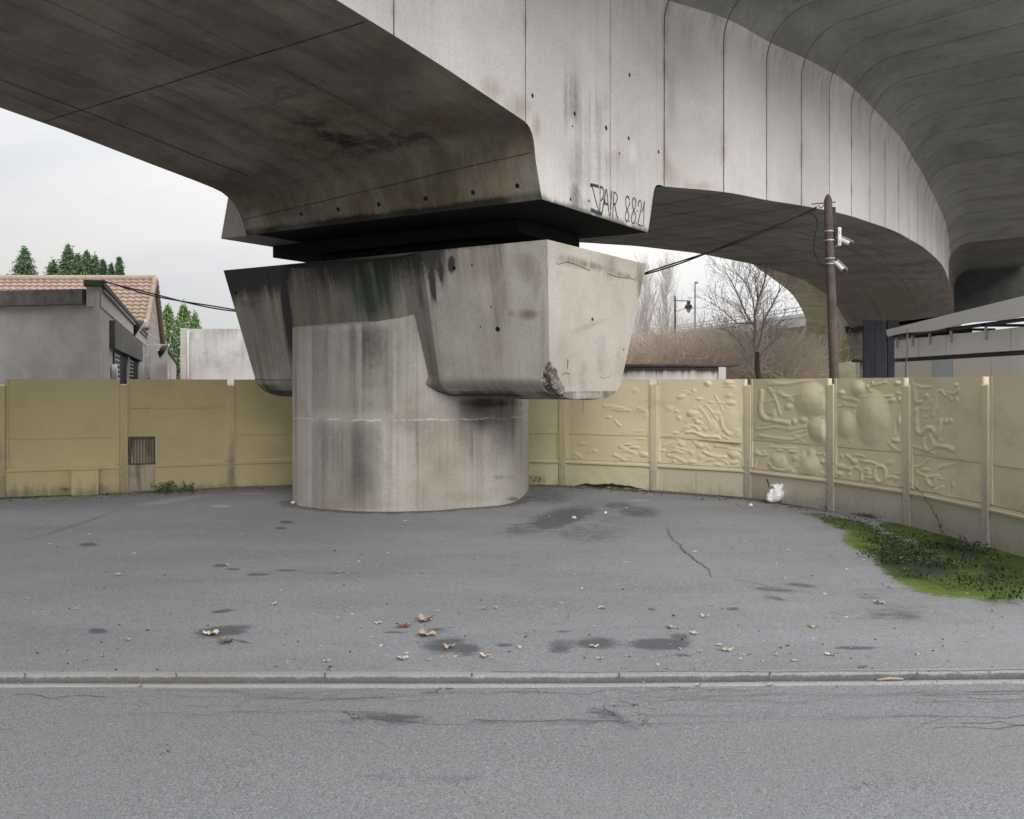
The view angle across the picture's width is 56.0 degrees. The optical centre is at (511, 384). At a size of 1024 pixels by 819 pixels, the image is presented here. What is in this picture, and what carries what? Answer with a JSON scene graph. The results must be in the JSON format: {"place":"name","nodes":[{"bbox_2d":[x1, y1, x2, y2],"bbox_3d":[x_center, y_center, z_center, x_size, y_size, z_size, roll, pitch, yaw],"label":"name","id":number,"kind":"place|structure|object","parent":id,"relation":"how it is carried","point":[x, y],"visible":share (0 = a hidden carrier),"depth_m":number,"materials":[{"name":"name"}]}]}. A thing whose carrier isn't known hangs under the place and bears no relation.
{"place":"outdoors","nodes":[
{"label":"outdoors","id":0,"kind":"place"},
{"bbox_2d":[128,436,149,471],"bbox_3d":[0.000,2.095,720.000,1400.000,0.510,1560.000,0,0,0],"label":"ground","id":1,"kind":"structure","parent":0,"point":[132,452],"depth_m":26.21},
{"bbox_2d":[5,245,39,274],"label":"conifer tree","id":2,"kind":"object","parent":1,"relation":"on","point":[23,265],"visible":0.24,"depth_m":49.33,"materials":[{"name":"green plant"}]},
{"bbox_2d":[43,257,60,274],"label":"conifer tree","id":3,"kind":"object","parent":1,"relation":"on","point":[53,268],"visible":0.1,"depth_m":48.90,"materials":[{"name":"green plant"}]},
{"bbox_2d":[57,242,74,274],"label":"conifer tree","id":4,"kind":"object","parent":1,"relation":"on","point":[68,256],"visible":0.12,"depth_m":51.27,"materials":[{"name":"green plant"}]},
{"bbox_2d":[0,280,147,443],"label":"workshop building","id":5,"kind":"structure","parent":1,"relation":"on","point":[87,332],"depth_m":19.29,"materials":[{"name":"paint"}]},
{"bbox_2d":[134,319,145,336],"bbox_3d":[-11.670,-1.772,30.081,0.611,0.593,0.455,0,0,0],"label":"floodlight","id":6,"kind":"object","parent":5,"relation":"attached to","point":[139,325],"visible":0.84,"depth_m":29.89,"materials":[{"name":"metal"}]},
{"bbox_2d":[68,253,87,274],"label":"conifer tree","id":7,"kind":"object","parent":1,"relation":"on","point":[77,266],"visible":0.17,"depth_m":50.62,"materials":[{"name":"green plant"}]},
{"bbox_2d":[0,275,165,408],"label":"tiled house","id":8,"kind":"structure","parent":1,"relation":"on","point":[142,307],"depth_m":39.68,"materials":[{"name":"tile"}]},
{"bbox_2d":[81,249,91,274],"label":"conifer tree","id":9,"kind":"object","parent":1,"relation":"on","point":[86,255],"visible":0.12,"depth_m":53.67,"materials":[{"name":"green plant"}]},
{"bbox_2d":[85,251,100,274],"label":"conifer tree","id":10,"kind":"object","parent":1,"relation":"on","point":[93,265],"visible":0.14,"depth_m":51.53,"materials":[{"name":"green plant"}]},
{"bbox_2d":[96,259,106,274],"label":"conifer tree","id":11,"kind":"object","parent":1,"relation":"on","point":[102,269],"visible":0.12,"depth_m":50.32,"materials":[{"name":"green plant"}]},
{"bbox_2d":[106,262,116,274],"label":"conifer tree","id":12,"kind":"object","parent":1,"relation":"on","point":[110,271],"visible":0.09,"depth_m":48.75,"materials":[{"name":"green plant"}]},
{"bbox_2d":[114,256,124,274],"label":"conifer tree","id":13,"kind":"object","parent":1,"relation":"on","point":[119,268],"visible":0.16,"depth_m":50.18,"materials":[{"name":"green plant"}]},
{"bbox_2d":[150,344,178,436],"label":"block wall","id":14,"kind":"structure","parent":1,"relation":"on","point":[165,366],"depth_m":25.76,"materials":[{"name":"white concrete"}]},
{"bbox_2d":[154,344,169,359],"bbox_3d":[-9.132,-0.874,25.204,0.440,0.426,0.327,0,0,0],"label":"floodlight","id":15,"kind":"object","parent":14,"relation":"attached to","point":[163,349],"visible":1,"depth_m":25.07,"materials":[{"name":"metal"}]},
{"bbox_2d":[162,303,179,376],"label":"tall shrub","id":16,"kind":"object","parent":1,"relation":"on","point":[169,321],"visible":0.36,"depth_m":45.86,"materials":[{"name":"green plant"}]},
{"bbox_2d":[169,299,192,378],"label":"tall shrub","id":17,"kind":"object","parent":1,"relation":"on","point":[184,315],"visible":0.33,"depth_m":45.81,"materials":[{"name":"green plant"}]},
{"bbox_2d":[189,309,201,328],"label":"tall shrub","id":18,"kind":"object","parent":1,"relation":"on","point":[194,322],"visible":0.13,"depth_m":45.91,"materials":[{"name":"green plant"}]},
{"bbox_2d":[180,328,254,384],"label":"concrete boundary wall","id":19,"kind":"structure","parent":1,"relation":"on","point":[217,354],"depth_m":32.00,"materials":[{"name":"white concrete"}]},
{"bbox_2d":[0,668,1023,683],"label":"kerb","id":20,"kind":"structure","parent":1,"relation":"on","point":[449,677],"depth_m":5.80,"materials":[{"name":"concrete"}]},
{"bbox_2d":[0,679,1023,687],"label":"gutter","id":21,"kind":"object","parent":1,"relation":"on","point":[438,685],"visible":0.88,"depth_m":5.74,"materials":[{"name":"concrete"}]},
{"bbox_2d":[0,504,1010,682],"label":"grit","id":22,"kind":"object","parent":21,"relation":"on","point":[504,667],"visible":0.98,"depth_m":5.90,"materials":[{"name":"grey gravel"}]},
{"bbox_2d":[876,677,903,680],"bbox_3d":[2.284,1.775,5.820,0.169,0.021,0.018,0,0,-5],"label":"dry stick","id":23,"kind":"object","parent":21,"relation":"on","point":[889,678],"visible":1,"depth_m":5.81,"materials":[{"name":"beige wood"}]},
{"bbox_2d":[634,253,662,342],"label":"poplar tree","id":24,"kind":"object","parent":1,"relation":"on","point":[643,308],"visible":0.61,"depth_m":73.69,"materials":[{"name":"plant"}]},
{"bbox_2d":[638,250,702,336],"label":"poplar tree","id":25,"kind":"object","parent":1,"relation":"on","point":[665,313],"visible":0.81,"depth_m":73.84,"materials":[{"name":"brown plant"}]},
{"bbox_2d":[622,364,738,383],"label":"shed","id":26,"kind":"structure","parent":1,"relation":"on","point":[653,372],"depth_m":20.50,"materials":[{"name":"white plastic"}]},
{"bbox_2d":[674,296,691,332],"bbox_3d":[7.124,-0.980,40.000,0.798,5.461,0.374,0,0,0],"label":"street lamp","id":27,"kind":"object","parent":1,"relation":"on","point":[687,307],"visible":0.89,"depth_m":39.97,"materials":[{"name":"metal"}]},
{"bbox_2d":[631,307,805,342],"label":"overpass ramp","id":28,"kind":"structure","parent":1,"relation":"on","point":[796,316],"depth_m":150.93,"materials":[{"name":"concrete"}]},
{"bbox_2d":[625,298,858,384],"bbox_3d":[8.521,-0.731,39.592,14.743,5.584,18.893,0,0,0],"label":"thicket","id":29,"kind":"object","parent":1,"relation":"on","point":[807,361],"visible":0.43,"depth_m":33.87,"materials":[{"name":"brown plant"}]},
{"bbox_2d":[681,255,815,378],"bbox_3d":[7.378,-1.468,29.927,4.130,6.438,2.544,0,0,0],"label":"bare tree","id":30,"kind":"object","parent":1,"relation":"on","point":[757,374],"visible":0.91,"depth_m":29.85,"materials":[{"name":"brown plant"}]},
{"bbox_2d":[753,264,858,377],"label":"viaduct ramp","id":31,"kind":"structure","parent":1,"relation":"on","point":[813,306],"depth_m":85.17,"materials":[{"name":"concrete"}]},
{"bbox_2d":[812,194,838,383],"bbox_3d":[5.570,-0.813,17.000,0.563,5.132,0.183,0,0,0],"label":"utility pole","id":32,"kind":"object","parent":1,"relation":"on","point":[829,216],"visible":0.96,"depth_m":16.94,"materials":[{"name":"brown wood"}]},
{"bbox_2d":[101,206,816,311],"bbox_3d":[-1.356,-2.189,18.015,13.648,1.941,0.066,0,0,8],"label":"overhead cable","id":33,"kind":"object","parent":32,"relation":"attached to","point":[646,273],"visible":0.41,"depth_m":17.39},
{"bbox_2d":[808,213,825,264],"bbox_3d":[5.353,-2.561,16.880,0.307,0.923,0.026,0,0,0],"label":"drop cable","id":34,"kind":"object","parent":32,"relation":"hanging from","point":[814,239],"visible":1,"depth_m":16.87,"materials":[{"name":"black rubber"}]},
{"bbox_2d":[834,227,840,246],"bbox_3d":[5.734,-2.608,16.984,0.100,0.326,0.212,0,0,0],"label":"equipment box","id":35,"kind":"object","parent":32,"relation":"attached to","point":[837,234],"visible":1,"depth_m":16.92,"materials":[{"name":"white plastic"}]},
{"bbox_2d":[836,236,853,244],"bbox_3d":[5.850,-2.540,16.905,0.302,0.190,0.102,0,0,32],"label":"security camera","id":36,"kind":"object","parent":35,"relation":"attached to","point":[845,240],"visible":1,"depth_m":16.87,"materials":[{"name":"white plastic"}]},
{"bbox_2d":[833,259,847,270],"bbox_3d":[5.769,-2.099,16.899,0.275,0.226,0.115,0,0,41],"label":"security camera","id":37,"kind":"object","parent":32,"relation":"attached to","point":[839,265],"visible":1,"depth_m":16.87,"materials":[{"name":"white plastic"}]},
{"bbox_2d":[863,320,898,377],"bbox_3d":[11.131,-0.100,29.060,1.066,3.700,0.120,0,0,0],"label":"dark hoarding","id":38,"kind":"object","parent":1,"relation":"on","point":[879,360],"visible":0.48,"depth_m":29.00,"materials":[{"name":"black metal"}]},
{"bbox_2d":[845,321,961,377],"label":"viaduct pier","id":39,"kind":"structure","parent":1,"relation":"on","point":[855,337],"depth_m":53.34,"materials":[{"name":"concrete"}]},
{"bbox_2d":[886,296,1023,384],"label":"panel building","id":40,"kind":"structure","parent":1,"relation":"on","point":[985,351],"depth_m":13.12,"materials":[{"name":"metal"}]},
{"bbox_2d":[0,472,1023,671],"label":"forecourt","id":41,"kind":"structure","parent":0,"point":[497,543],"depth_m":8.27,"materials":[{"name":"grey asphalt"}]},
{"bbox_2d":[70,467,99,495],"bbox_3d":[-6.798,1.538,15.335,0.430,0.425,0.251,0,0,-23],"label":"meter box","id":42,"kind":"object","parent":41,"relation":"on","point":[84,481],"visible":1,"depth_m":15.22,"materials":[{"name":"paint"}]},
{"bbox_2d":[75,473,94,492],"bbox_3d":[-6.753,1.550,15.227,0.300,0.300,0.016,0,0,-23],"label":"box door","id":43,"kind":"structure","parent":42,"relation":"in","point":[84,482],"depth_m":15.22,"materials":[{"name":"paint"}]},
{"bbox_2d":[39,490,139,501],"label":"dry grass","id":44,"kind":"structure","parent":41,"relation":"on","point":[88,494],"depth_m":14.99,"materials":[{"name":"brown plant"}]},
{"bbox_2d":[150,480,197,493],"bbox_3d":[-5.431,1.657,15.654,0.766,0.219,0.665,0,0,0],"label":"weed plant","id":45,"kind":"object","parent":41,"relation":"on","point":[168,485],"visible":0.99,"depth_m":15.54,"materials":[{"name":"green plant"}]},
{"bbox_2d":[200,629,220,634],"bbox_3d":[-2.112,1.727,6.717,0.145,0.033,0.108,0,0,0],"label":"fallen leaf","id":46,"kind":"object","parent":41,"relation":"on","point":[216,631],"visible":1,"depth_m":6.73,"materials":[{"name":"beige plant"}]},
{"bbox_2d":[217,636,233,643],"bbox_3d":[-1.936,1.726,6.519,0.128,0.034,0.108,0,0,40],"label":"fallen leaf","id":47,"kind":"object","parent":41,"relation":"on","point":[225,640],"visible":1,"depth_m":6.52,"materials":[{"name":"brown plant"}]},
{"bbox_2d":[395,623,411,626],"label":"fallen leaf","id":48,"kind":"object","parent":41,"relation":"on","point":[403,625],"visible":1,"depth_m":6.94,"materials":[{"name":"brown plant"}]},
{"bbox_2d":[415,614,433,620],"bbox_3d":[-0.651,1.724,7.125,0.164,0.039,0.140,0,0,0],"label":"fallen leaf","id":49,"kind":"object","parent":41,"relation":"on","point":[421,617],"visible":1,"depth_m":7.14,"materials":[{"name":"beige plant"}]},
{"bbox_2d":[415,629,436,635],"bbox_3d":[-0.603,1.728,6.713,0.166,0.031,0.160,0,0,0],"label":"fallen leaf","id":50,"kind":"object","parent":41,"relation":"on","point":[423,631],"visible":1,"depth_m":6.71,"materials":[{"name":"beige plant"}]},
{"bbox_2d":[223,240,645,511],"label":"viaduct pier","id":51,"kind":"structure","parent":41,"relation":"on","point":[415,378],"depth_m":13.35,"materials":[{"name":"concrete"}]},
{"bbox_2d":[0,0,1023,327],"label":"viaduct deck","id":52,"kind":"structure","parent":51,"relation":"on","point":[304,130],"depth_m":13.58,"materials":[{"name":"concrete"}]},
{"bbox_2d":[440,641,455,647],"bbox_3d":[-0.429,1.724,6.401,0.113,0.038,0.079,0,0,0],"label":"fallen leaf","id":53,"kind":"object","parent":41,"relation":"on","point":[446,646],"visible":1,"depth_m":6.40,"materials":[{"name":"beige plant"}]},
{"bbox_2d":[8,485,1001,671],"bbox_3d":[-1.475,1.738,11.447,14.460,0.015,11.178,0,0,0],"label":"dark debris","id":54,"kind":"object","parent":41,"relation":"on","point":[515,565],"visible":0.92,"depth_m":13.57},
{"bbox_2d":[0,376,1023,556],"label":"perimeter wall","id":55,"kind":"structure","parent":41,"relation":"on","point":[951,449],"depth_m":15.15,"materials":[{"name":"paint"}]},
{"bbox_2d":[133,439,152,462],"bbox_3d":[-6.048,1.085,15.773,0.320,0.400,0.032,0,0,-29],"label":"vent grille","id":56,"kind":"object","parent":55,"relation":"in","point":[142,448],"depth_m":15.78,"materials":[{"name":"grey metal"}]},
{"bbox_2d":[26,505,1000,668],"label":"litter crumbs","id":57,"kind":"object","parent":41,"relation":"on","point":[518,646],"visible":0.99,"depth_m":7.20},
{"bbox_2d":[668,528,710,575],"bbox_3d":[1.839,1.739,10.271,0.104,0.001,3.152,0,0,1],"label":"plaza crack","id":58,"kind":"object","parent":41,"relation":"on","point":[688,553],"visible":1,"depth_m":9.96,"materials":[{"name":"black asphalt"}]},
{"bbox_2d":[766,483,783,502],"bbox_3d":[3.913,1.600,14.279,0.303,0.288,0.238,0,0,0],"label":"plastic bag","id":59,"kind":"object","parent":41,"relation":"on","point":[775,494],"visible":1,"depth_m":14.22,"materials":[{"name":"white plastic"}]},
{"bbox_2d":[819,513,1023,601],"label":"plants","id":60,"kind":"object","parent":41,"relation":"on","point":[912,546],"visible":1,"depth_m":9.62,"materials":[{"name":"green plant"}]},
{"bbox_2d":[909,483,943,535],"bbox_3d":[4.926,1.457,11.433,0.095,0.563,0.733,0,0,-7],"label":"climbing weed","id":61,"kind":"object","parent":41,"relation":"on","point":[936,516],"visible":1,"depth_m":11.26,"materials":[{"name":"green plant"}]},
{"bbox_2d":[0,684,1023,818],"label":"road","id":62,"kind":"structure","parent":0,"point":[88,756],"depth_m":4.68,"materials":[{"name":"grey asphalt"}]},
{"bbox_2d":[14,694,100,698],"bbox_3d":[-2.594,1.784,5.507,0.559,0.001,0.081,0,0,3],"label":"road crack","id":63,"kind":"object","parent":62,"relation":"on","point":[57,697],"visible":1,"depth_m":5.53,"materials":[{"name":"grey asphalt"}]},
{"bbox_2d":[70,693,441,698],"bbox_3d":[-1.467,1.783,5.504,2.225,0.001,0.106,0,0,-2],"label":"road crack","id":64,"kind":"object","parent":62,"relation":"on","point":[294,697],"visible":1,"depth_m":5.51,"materials":[{"name":"grey asphalt"}]},
{"bbox_2d":[9,688,543,692],"bbox_3d":[-1.362,1.783,5.617,3.204,0.001,0.066,0,0,0],"label":"road crack","id":65,"kind":"object","parent":62,"relation":"on","point":[263,690],"visible":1,"depth_m":5.62,"materials":[{"name":"grey asphalt"}]},
{"bbox_2d":[236,710,366,711],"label":"road crack","id":66,"kind":"object","parent":62,"relation":"on","point":[305,711],"visible":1,"depth_m":5.26,"materials":[{"name":"grey asphalt"}]},
{"bbox_2d":[280,694,384,698],"bbox_3d":[-1.029,1.784,5.508,0.715,0.001,0.070,0,0,2],"label":"road crack","id":67,"kind":"object","parent":62,"relation":"on","point":[333,696],"visible":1,"depth_m":5.49,"materials":[{"name":"grey asphalt"}]},
{"bbox_2d":[322,717,627,723],"bbox_3d":[-0.256,1.783,5.108,1.872,0.001,0.107,0,0,0],"label":"road crack","id":68,"kind":"object","parent":62,"relation":"on","point":[474,722],"visible":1,"depth_m":5.11,"materials":[{"name":"grey asphalt"}]},
{"bbox_2d":[475,719,619,720],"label":"road crack","id":69,"kind":"object","parent":62,"relation":"on","point":[557,719],"visible":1,"depth_m":5.12,"materials":[{"name":"grey asphalt"}]},
{"bbox_2d":[586,720,743,723],"bbox_3d":[0.814,1.784,5.093,0.877,0.001,0.058,0,0,0],"label":"road crack","id":70,"kind":"object","parent":62,"relation":"on","point":[651,723],"visible":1,"depth_m":5.10,"materials":[{"name":"grey asphalt"}]},
{"bbox_2d":[662,691,1023,699],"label":"road crack","id":71,"kind":"object","parent":62,"relation":"on","point":[865,695],"visible":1,"depth_m":5.54,"materials":[{"name":"grey asphalt"}]},
{"bbox_2d":[827,713,933,716],"bbox_3d":[1.998,1.784,5.196,0.608,0.001,0.049,0,0,2],"label":"road crack","id":72,"kind":"object","parent":62,"relation":"on","point":[878,716],"visible":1,"depth_m":5.18,"materials":[{"name":"grey asphalt"}]},
{"bbox_2d":[925,693,1018,694],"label":"road crack","id":73,"kind":"object","parent":62,"relation":"on","point":[985,694],"visible":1,"depth_m":5.54,"materials":[{"name":"grey asphalt"}]},
{"bbox_2d":[944,725,1017,728],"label":"road crack","id":74,"kind":"object","parent":62,"relation":"on","point":[979,727],"visible":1,"depth_m":5.03,"materials":[{"name":"grey asphalt"}]},
{"bbox_2d":[961,721,1023,725],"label":"road crack","id":75,"kind":"object","parent":62,"relation":"on","point":[990,722],"visible":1,"depth_m":5.08,"materials":[{"name":"grey asphalt"}]},
{"bbox_2d":[0,108,1023,359],"label":"sky","id":76,"kind":"structure","parent":0,"point":[58,187],"materials":[{"name":"white"}]},
{"bbox_2d":[179,361,855,377],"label":"earth bank","id":77,"kind":"structure","parent":0,"point":[849,367],"depth_m":120.51,"materials":[{"name":"soil"}]},
{"bbox_2d":[694,280,698,328],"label":"light mast","id":78,"kind":"object","parent":77,"relation":"on","point":[695,282],"visible":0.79,"depth_m":149.93,"materials":[{"name":"metal"}]},
{"bbox_2d":[905,329,907,377],"bbox_3d":[5.574,-0.425,13.601,0.054,0.736,0.019,0,0,0],"label":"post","id":79,"kind":"object","parent":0,"point":[906,354],"visible":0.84,"depth_m":13.59,"materials":[{"name":"grey metal"}]}
]}

